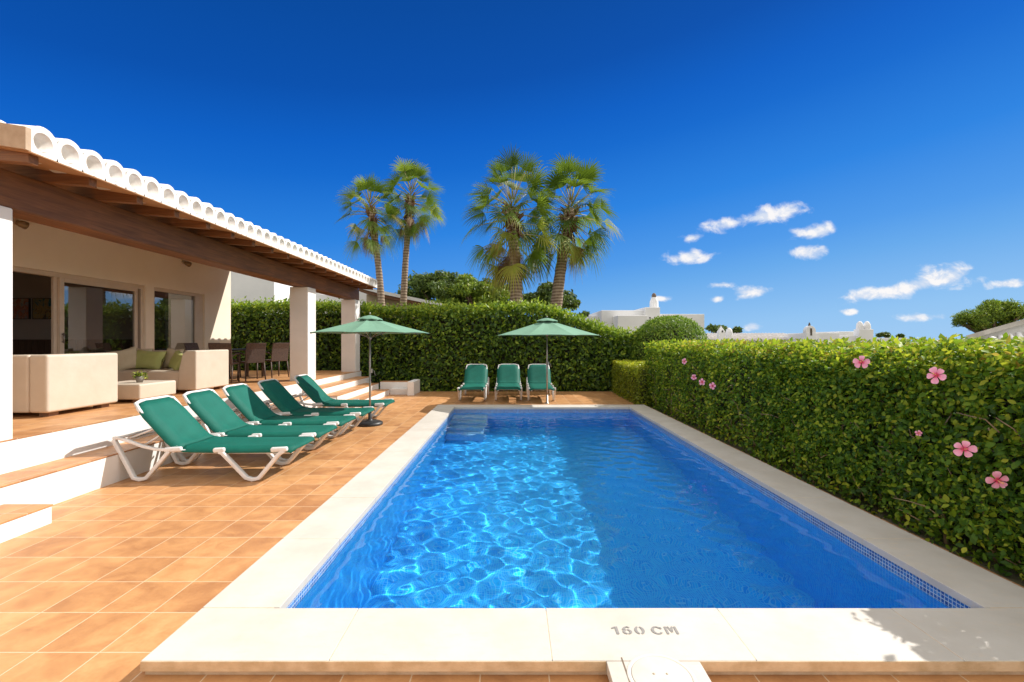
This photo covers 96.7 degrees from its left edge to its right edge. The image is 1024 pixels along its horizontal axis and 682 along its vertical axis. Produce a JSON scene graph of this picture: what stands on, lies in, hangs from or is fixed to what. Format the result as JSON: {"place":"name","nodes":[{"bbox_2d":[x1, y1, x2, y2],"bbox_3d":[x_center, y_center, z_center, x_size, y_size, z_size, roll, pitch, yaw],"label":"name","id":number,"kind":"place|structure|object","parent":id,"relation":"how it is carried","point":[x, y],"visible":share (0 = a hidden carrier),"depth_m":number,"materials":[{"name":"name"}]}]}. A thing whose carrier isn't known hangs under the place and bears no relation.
{"place":"outdoors","nodes":[
{"label":"outdoors","id":0,"kind":"place"},
{"bbox_2d":[0,391,1023,681],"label":"terrace","id":1,"kind":"structure","parent":0,"point":[120,581],"depth_m":3.38,"materials":[{"name":"tile"}]},
{"bbox_2d":[0,506,51,542],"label":"step","id":2,"kind":"object","parent":1,"relation":"on","point":[11,529],"visible":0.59,"depth_m":3.75,"materials":[{"name":"white paint"}]},
{"bbox_2d":[0,504,52,523],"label":"step tiles","id":3,"kind":"object","parent":2,"relation":"on","point":[9,512],"visible":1,"depth_m":3.83,"materials":[{"name":"orange tile"}]},
{"bbox_2d":[111,395,314,481],"bbox_3d":[-3.495,1.131,5.480,2.042,0.908,0.720,0,0,0],"label":"sun lounger","id":4,"kind":"object","parent":1,"relation":"on","point":[173,423],"visible":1,"depth_m":5.27,"materials":[{"name":"green fabric"}]},
{"bbox_2d":[176,389,336,461],"bbox_3d":[-3.515,1.131,6.270,2.042,0.908,0.720,0,0,0],"label":"sun lounger","id":5,"kind":"object","parent":1,"relation":"on","point":[213,411],"visible":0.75,"depth_m":6.16,"materials":[{"name":"green fabric"}]},
{"bbox_2d":[222,383,355,446],"bbox_3d":[-3.525,1.131,7.100,2.042,0.908,0.720,0,0,1],"label":"sun lounger","id":6,"kind":"object","parent":1,"relation":"on","point":[249,404],"visible":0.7,"depth_m":7.00,"materials":[{"name":"green fabric"}]},
{"bbox_2d":[257,379,374,434],"bbox_3d":[-3.495,1.131,7.990,2.042,0.908,0.720,0,0,1],"label":"sun lounger","id":7,"kind":"object","parent":1,"relation":"on","point":[280,396],"visible":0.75,"depth_m":7.83,"materials":[{"name":"green fabric"}]},
{"bbox_2d":[292,374,394,419],"bbox_3d":[-3.425,1.131,9.124,2.042,0.908,0.720,0,0,0],"label":"sun lounger","id":8,"kind":"object","parent":1,"relation":"on","point":[309,386],"visible":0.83,"depth_m":8.94,"materials":[{"name":"green fabric"}]},
{"bbox_2d":[320,384,378,407],"bbox_3d":[-4.229,1.437,12.125,0.399,0.316,3.250,0,0,0],"label":"step","id":9,"kind":"object","parent":1,"relation":"on","point":[355,393],"visible":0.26,"depth_m":11.64,"materials":[{"name":"white paint"}]},
{"bbox_2d":[327,383,377,395],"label":"step tiles","id":10,"kind":"object","parent":9,"relation":"on","point":[348,390],"visible":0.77,"depth_m":11.87,"materials":[{"name":"orange tile"}]},
{"bbox_2d":[338,390,388,407],"bbox_3d":[-3.829,1.517,11.975,0.399,0.156,2.950,0,0,0],"label":"bottom step","id":11,"kind":"object","parent":1,"relation":"on","point":[380,395],"visible":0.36,"depth_m":12.38,"materials":[{"name":"white paint"}]},
{"bbox_2d":[347,389,388,399],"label":"bottom step tiles","id":12,"kind":"object","parent":11,"relation":"on","point":[364,396],"visible":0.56,"depth_m":12.12,"materials":[{"name":"orange tile"}]},
{"bbox_2d":[310,313,428,426],"bbox_3d":[-2.690,0.520,8.620,2.070,2.130,2.070,0,0,-25],"label":"parasol","id":13,"kind":"object","parent":1,"relation":"on","point":[370,325],"visible":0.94,"depth_m":8.41,"materials":[{"name":"green fabric"}]},
{"bbox_2d":[380,379,419,394],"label":"wall","id":14,"kind":"structure","parent":1,"relation":"on","point":[411,387],"depth_m":13.64,"materials":[{"name":"white paint"}]},
{"bbox_2d":[457,364,488,400],"bbox_3d":[-1.044,1.131,12.645,0.720,0.908,2.042,0,0,0],"label":"sun lounger","id":15,"kind":"object","parent":1,"relation":"on","point":[475,376],"visible":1,"depth_m":13.07,"materials":[{"name":"green fabric"}]},
{"bbox_2d":[495,364,521,400],"bbox_3d":[-0.098,1.131,12.685,0.720,0.908,2.042,0,0,0],"label":"sun lounger","id":16,"kind":"object","parent":1,"relation":"on","point":[508,377],"visible":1,"depth_m":13.10,"materials":[{"name":"green fabric"}]},
{"bbox_2d":[526,364,555,400],"bbox_3d":[0.778,1.131,12.645,0.720,0.908,2.042,0,0,0],"label":"sun lounger","id":17,"kind":"object","parent":1,"relation":"on","point":[536,377],"visible":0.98,"depth_m":13.07,"materials":[{"name":"green fabric"}]},
{"bbox_2d":[498,316,599,403],"bbox_3d":[0.888,0.472,11.530,2.476,2.225,2.476,0,0,0],"label":"parasol","id":18,"kind":"object","parent":1,"relation":"on","point":[546,327],"visible":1,"depth_m":11.05,"materials":[{"name":"green fabric"}]},
{"bbox_2d":[145,407,1023,674],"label":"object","id":19,"kind":"object","parent":1,"relation":"on","point":[574,673],"visible":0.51,"depth_m":2.16,"materials":[{"name":"stone"}]},
{"bbox_2d":[141,405,1023,681],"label":"pool coping","id":20,"kind":"object","parent":19,"relation":"on","point":[247,615],"visible":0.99,"depth_m":2.45,"materials":[{"name":"beige stone"}]},
{"bbox_2d":[140,661,1023,671],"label":"coping cut edge","id":21,"kind":"object","parent":20,"relation":"attached to","point":[572,666],"visible":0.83,"depth_m":2.15,"materials":[{"name":"white stone"}]},
{"bbox_2d":[611,626,678,633],"bbox_3d":[0.692,1.507,2.373,0.340,0.001,0.064,0,0,0],"label":"depth marking","id":22,"kind":"object","parent":20,"relation":"on","point":[643,630],"visible":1,"depth_m":2.38,"materials":[{"name":"paint"}]},
{"bbox_2d":[621,653,696,681],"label":"skimmer cover","id":23,"kind":"object","parent":20,"relation":"on","point":[651,667],"visible":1,"depth_m":2.08,"materials":[{"name":"plastic"}]},
{"bbox_2d":[0,0,1023,340],"label":"sky","id":24,"kind":"structure","parent":0,"point":[772,166],"materials":[{"name":"blue"}]},
{"bbox_2d":[583,293,703,338],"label":"block house","id":25,"kind":"structure","parent":0,"point":[625,319],"depth_m":30.00,"materials":[{"name":"paint"}]},
{"bbox_2d":[420,390,1023,586],"bbox_3d":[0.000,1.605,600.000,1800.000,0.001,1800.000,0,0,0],"label":"ground","id":26,"kind":"structure","parent":0,"point":[1013,577],"depth_m":4.26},
{"bbox_2d":[0,399,318,504],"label":"long step","id":27,"kind":"object","parent":26,"relation":"on","point":[61,485],"visible":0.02,"depth_m":4.69,"materials":[{"name":"white paint"}]},
{"bbox_2d":[0,396,309,487],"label":"long step tiles","id":28,"kind":"object","parent":27,"relation":"on","point":[21,475],"visible":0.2,"depth_m":4.72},
{"bbox_2d":[0,371,360,474],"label":"porch platform","id":29,"kind":"structure","parent":26,"relation":"on","point":[21,453],"depth_m":5.02,"materials":[{"name":"white paint"}]},
{"bbox_2d":[0,370,361,441],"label":"porch floor","id":30,"kind":"structure","parent":29,"relation":"on","point":[28,424],"depth_m":5.93,"materials":[{"name":"tile"}]},
{"bbox_2d":[13,353,117,416],"bbox_3d":[-6.535,0.557,6.110,1.630,0.775,1.020,0,0,0],"label":"sofa","id":31,"kind":"object","parent":30,"relation":"on","point":[46,385],"visible":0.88,"depth_m":5.80,"materials":[{"name":"beige fabric"}]},
{"bbox_2d":[118,380,175,402],"bbox_3d":[-6.055,0.802,7.300,0.790,0.285,0.760,0,0,0],"label":"ottoman","id":32,"kind":"object","parent":30,"relation":"on","point":[133,390],"visible":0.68,"depth_m":7.09,"materials":[{"name":"beige fabric"}]},
{"bbox_2d":[131,371,147,382],"bbox_3d":[-5.927,0.553,7.243,0.219,0.212,0.238,0,0,-22],"label":"potted plant","id":33,"kind":"object","parent":32,"relation":"on","point":[139,377],"visible":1,"depth_m":7.21,"materials":[{"name":"green plant"}]},
{"bbox_2d":[118,349,228,391],"bbox_3d":[-6.590,0.557,8.665,1.820,0.775,0.970,0,0,0],"label":"sofa","id":34,"kind":"object","parent":30,"relation":"on","point":[201,369],"visible":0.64,"depth_m":8.25,"materials":[{"name":"beige fabric"}]},
{"bbox_2d":[106,346,136,369],"bbox_3d":[-7.280,0.350,8.550,0.440,0.420,0.167,-18,-7,-39],"label":"cushion","id":35,"kind":"object","parent":34,"relation":"on","point":[127,358],"visible":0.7,"depth_m":8.52,"materials":[{"name":"beige fabric"}]},
{"bbox_2d":[131,347,152,368],"bbox_3d":[-7.220,0.335,8.820,0.400,0.420,0.157,5,-15,-8],"label":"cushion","id":36,"kind":"object","parent":34,"relation":"on","point":[144,350],"visible":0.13,"depth_m":8.83,"materials":[{"name":"beige fabric"}]},
{"bbox_2d":[131,350,166,369],"bbox_3d":[-6.930,0.360,8.680,0.600,0.380,0.186,3,-24,4],"label":"cushion","id":37,"kind":"object","parent":34,"relation":"on","point":[150,359],"visible":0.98,"depth_m":8.60,"materials":[{"name":"green fabric"}]},
{"bbox_2d":[163,348,184,366],"bbox_3d":[-6.580,0.335,8.860,0.360,0.380,0.147,3,-12,6],"label":"cushion","id":38,"kind":"object","parent":34,"relation":"on","point":[169,354],"visible":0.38,"depth_m":8.81,"materials":[{"name":"beige fabric"}]},
{"bbox_2d":[168,350,182,369],"bbox_3d":[-6.270,0.385,8.550,0.460,0.360,0.167,15,-11,35],"label":"cushion","id":39,"kind":"object","parent":34,"relation":"on","point":[175,361],"visible":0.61,"depth_m":8.46,"materials":[{"name":"green fabric"}]},
{"bbox_2d":[0,120,376,442],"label":"villa","id":40,"kind":"object","parent":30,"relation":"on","point":[98,249],"visible":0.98,"depth_m":7.97,"materials":[{"name":"paint"}]},
{"bbox_2d":[13,218,28,228],"bbox_3d":[-7.509,-1.795,6.960,0.179,0.160,0.141,0,0,0],"label":"wall lamp","id":41,"kind":"object","parent":40,"relation":"attached to","point":[22,224],"visible":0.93,"depth_m":6.93,"materials":[{"name":"metal"}]},
{"bbox_2d":[13,298,30,318],"bbox_3d":[-11.160,-0.730,10.278,0.544,0.474,0.040,0,0,0],"label":"painting","id":42,"kind":"object","parent":40,"relation":"attached to","point":[21,308],"visible":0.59,"depth_m":10.26,"materials":[{"name":"fabric"}]},
{"bbox_2d":[32,298,50,318],"bbox_3d":[-10.530,-0.730,10.278,0.564,0.474,0.040,0,0,0],"label":"painting","id":43,"kind":"object","parent":40,"relation":"attached to","point":[41,308],"visible":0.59,"depth_m":10.26,"materials":[{"name":"fabric"}]},
{"bbox_2d":[13,266,143,353],"bbox_3d":[-7.672,-0.102,6.220,0.137,2.092,6.440,0,0,0],"label":"sliding door","id":44,"kind":"structure","parent":40,"relation":"in","point":[57,279],"depth_m":7.76,"materials":[{"name":"metal"}]},
{"bbox_2d":[154,287,202,349],"bbox_3d":[-7.690,-0.102,10.460,0.100,2.092,1.596,0,0,0],"label":"window","id":45,"kind":"structure","parent":40,"relation":"in","point":[196,299],"depth_m":10.99,"materials":[{"name":"metal"}]},
{"bbox_2d":[181,260,191,266],"bbox_3d":[-7.509,-1.795,10.510,0.179,0.160,0.141,0,0,0],"label":"wall lamp","id":46,"kind":"object","parent":40,"relation":"attached to","point":[188,263],"visible":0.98,"depth_m":10.48,"materials":[{"name":"metal"}]},
{"bbox_2d":[184,343,198,349],"bbox_3d":[-7.320,0.496,10.750,0.570,0.902,0.512,0,0,0],"label":"dining chair","id":47,"kind":"object","parent":30,"relation":"on","point":[191,346],"visible":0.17,"depth_m":10.72,"materials":[{"name":"brown wicker"}]},
{"bbox_2d":[208,343,239,383],"bbox_3d":[-6.460,0.496,10.211,0.512,0.902,0.570,0,0,-15],"label":"dining chair","id":48,"kind":"object","parent":30,"relation":"on","point":[217,346],"visible":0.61,"depth_m":10.03,"materials":[{"name":"brown wicker"}]},
{"bbox_2d":[229,352,240,378],"bbox_3d":[-7.320,0.496,11.600,0.570,0.902,0.512,0,0,0],"label":"dining chair","id":49,"kind":"object","parent":30,"relation":"on","point":[239,366],"visible":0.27,"depth_m":11.79,"materials":[{"name":"brown wicker"}]},
{"bbox_2d":[206,348,266,376],"bbox_3d":[-6.825,0.570,11.340,0.550,0.750,1.620,0,0,0],"label":"dining table","id":50,"kind":"object","parent":30,"relation":"on","point":[247,364],"visible":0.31,"depth_m":12.06,"materials":[{"name":"brown wicker"}]},
{"bbox_2d":[237,343,265,380],"bbox_3d":[-6.269,0.496,10.974,0.570,0.902,0.512,0,0,40],"label":"dining chair","id":51,"kind":"object","parent":30,"relation":"on","point":[255,353],"visible":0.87,"depth_m":10.84,"materials":[{"name":"brown wicker"}]},
{"bbox_2d":[262,343,289,377],"bbox_3d":[-6.187,0.496,11.927,0.570,0.902,0.512,0,0,35],"label":"dining chair","id":52,"kind":"object","parent":30,"relation":"on","point":[279,352],"visible":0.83,"depth_m":11.81,"materials":[{"name":"brown wicker"}]},
{"bbox_2d":[231,272,365,314],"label":"townhouse","id":53,"kind":"structure","parent":26,"relation":"on","point":[250,287],"depth_m":22.00,"materials":[{"name":"white paint"}]},
{"bbox_2d":[303,377,368,407],"bbox_3d":[-4.630,1.357,12.375,0.399,0.476,3.750,0,0,0],"label":"step","id":54,"kind":"object","parent":26,"relation":"on","point":[342,386],"visible":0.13,"depth_m":12.04,"materials":[{"name":"white paint"}]},
{"bbox_2d":[319,376,368,388],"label":"step tiles","id":55,"kind":"object","parent":54,"relation":"on","point":[331,384],"visible":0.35,"depth_m":12.33,"materials":[{"name":"orange tile"}]},
{"bbox_2d":[333,170,402,305],"bbox_3d":[-5.911,-2.762,18.946,2.900,8.711,2.894,0,0,0],"label":"palm tree","id":56,"kind":"object","parent":26,"relation":"on","point":[372,244],"visible":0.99,"depth_m":18.96,"materials":[{"name":"green plant"}]},
{"bbox_2d":[359,289,441,317],"bbox_3d":[-4.826,-0.509,24.000,4.549,4.187,6.000,0,0,0],"label":"bungalow","id":57,"kind":"object","parent":26,"relation":"on","point":[391,299],"visible":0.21,"depth_m":21.12,"materials":[{"name":"white paint"}]},
{"bbox_2d":[378,157,444,317],"bbox_3d":[-4.484,-3.214,20.149,3.252,9.603,3.123,0,0,0],"label":"palm tree","id":58,"kind":"object","parent":26,"relation":"on","point":[409,227],"visible":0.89,"depth_m":20.07,"materials":[{"name":"green plant"}]},
{"bbox_2d":[231,295,645,390],"bbox_3d":[-4.208,0.105,15.174,17.878,3.372,2.126,0,0,0],"label":"hedge","id":59,"kind":"object","parent":26,"relation":"on","point":[449,347],"visible":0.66,"depth_m":14.65,"materials":[{"name":"green plant"}]},
{"bbox_2d":[395,269,492,305],"bbox_3d":[-4.008,-1.341,27.002,6.290,5.992,4.018,0,0,0],"label":"tree","id":60,"kind":"object","parent":26,"relation":"on","point":[434,285],"visible":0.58,"depth_m":26.31,"materials":[{"name":"green plant"}]},
{"bbox_2d":[432,272,509,307],"bbox_3d":[-2.162,-1.175,26.083,4.834,5.530,3.615,0,0,0],"label":"tree","id":61,"kind":"object","parent":26,"relation":"on","point":[464,285],"visible":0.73,"depth_m":25.26,"materials":[{"name":"green plant"}]},
{"bbox_2d":[459,145,562,315],"bbox_3d":[-0.003,-2.797,16.971,3.955,8.769,4.216,0,0,0],"label":"palm tree","id":62,"kind":"object","parent":26,"relation":"on","point":[510,271],"visible":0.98,"depth_m":16.80,"materials":[{"name":"green plant"}]},
{"bbox_2d":[503,281,580,314],"bbox_3d":[1.661,-0.886,25.075,4.170,4.956,3.160,0,0,24],"label":"tree","id":63,"kind":"object","parent":26,"relation":"on","point":[570,299],"visible":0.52,"depth_m":24.23,"materials":[{"name":"green plant"}]},
{"bbox_2d":[527,153,622,318],"bbox_3d":[2.446,-3.032,17.990,4.029,9.261,4.044,0,0,0],"label":"palm tree","id":64,"kind":"object","parent":26,"relation":"on","point":[586,176],"visible":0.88,"depth_m":17.70,"materials":[{"name":"green plant"}]},
{"bbox_2d":[574,310,589,326],"bbox_3d":[6.283,-0.563,40.003,2.734,4.329,1.927,0,0,0],"label":"tree","id":65,"kind":"object","parent":26,"relation":"on","point":[586,313],"visible":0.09,"depth_m":39.77,"materials":[{"name":"green plant"}]},
{"bbox_2d":[611,359,662,407],"bbox_3d":[3.816,1.085,12.474,1.669,1.142,3.104,0,0,0],"label":"hedge","id":66,"kind":"object","parent":26,"relation":"on","point":[630,380],"visible":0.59,"depth_m":11.89,"materials":[{"name":"green plant"}]},
{"bbox_2d":[629,315,709,360],"bbox_3d":[4.969,0.365,14.332,2.667,2.440,2.632,0,0,0],"label":"bush","id":67,"kind":"object","parent":26,"relation":"on","point":[668,327],"visible":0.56,"depth_m":13.77,"materials":[{"name":"green plant"}]},
{"bbox_2d":[704,323,726,332],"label":"tree","id":68,"kind":"object","parent":26,"relation":"on","point":[713,328],"visible":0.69,"depth_m":43.59,"materials":[{"name":"green plant"}]},
{"bbox_2d":[732,326,743,332],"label":"tree","id":69,"kind":"object","parent":26,"relation":"on","point":[736,329],"visible":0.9,"depth_m":49.59,"materials":[{"name":"green plant"}]},
{"bbox_2d":[643,332,1023,579],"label":"hedge","id":70,"kind":"object","parent":26,"relation":"on","point":[921,431],"visible":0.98,"depth_m":4.11,"materials":[{"name":"green plant"}]},
{"bbox_2d":[875,331,890,337],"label":"tree","id":71,"kind":"object","parent":26,"relation":"on","point":[885,334],"visible":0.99,"depth_m":59.76,"materials":[{"name":"green plant"}]},
{"bbox_2d":[895,333,904,337],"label":"tree","id":72,"kind":"object","parent":26,"relation":"on","point":[901,335],"visible":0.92,"depth_m":59.89,"materials":[{"name":"green plant"}]},
{"bbox_2d":[951,298,1023,332],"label":"tree","id":73,"kind":"object","parent":26,"relation":"on","point":[989,314],"visible":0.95,"depth_m":16.75,"materials":[{"name":"green plant"}]},
{"bbox_2d":[966,319,1023,345],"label":"cottage","id":74,"kind":"structure","parent":26,"relation":"on","point":[1013,329],"depth_m":13.20,"materials":[{"name":"white paint"}]},
{"bbox_2d":[704,321,907,356],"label":"white house","id":75,"kind":"structure","parent":0,"point":[864,330],"depth_m":34.82,"materials":[{"name":"white paint"}]},
{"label":"pool basin","id":76,"kind":"structure","parent":0,"visible":0},
{"bbox_2d":[295,413,950,609],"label":"pool water","id":77,"kind":"structure","parent":76,"relation":"in","point":[550,510],"depth_m":3.82,"materials":[{"name":"blue liquid"}]},
{"bbox_2d":[287,409,969,607],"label":"waterline tiles","id":78,"kind":"object","parent":76,"relation":"attached to","point":[936,593],"visible":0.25,"depth_m":4.14,"materials":[{"name":"tile"}]}
]}

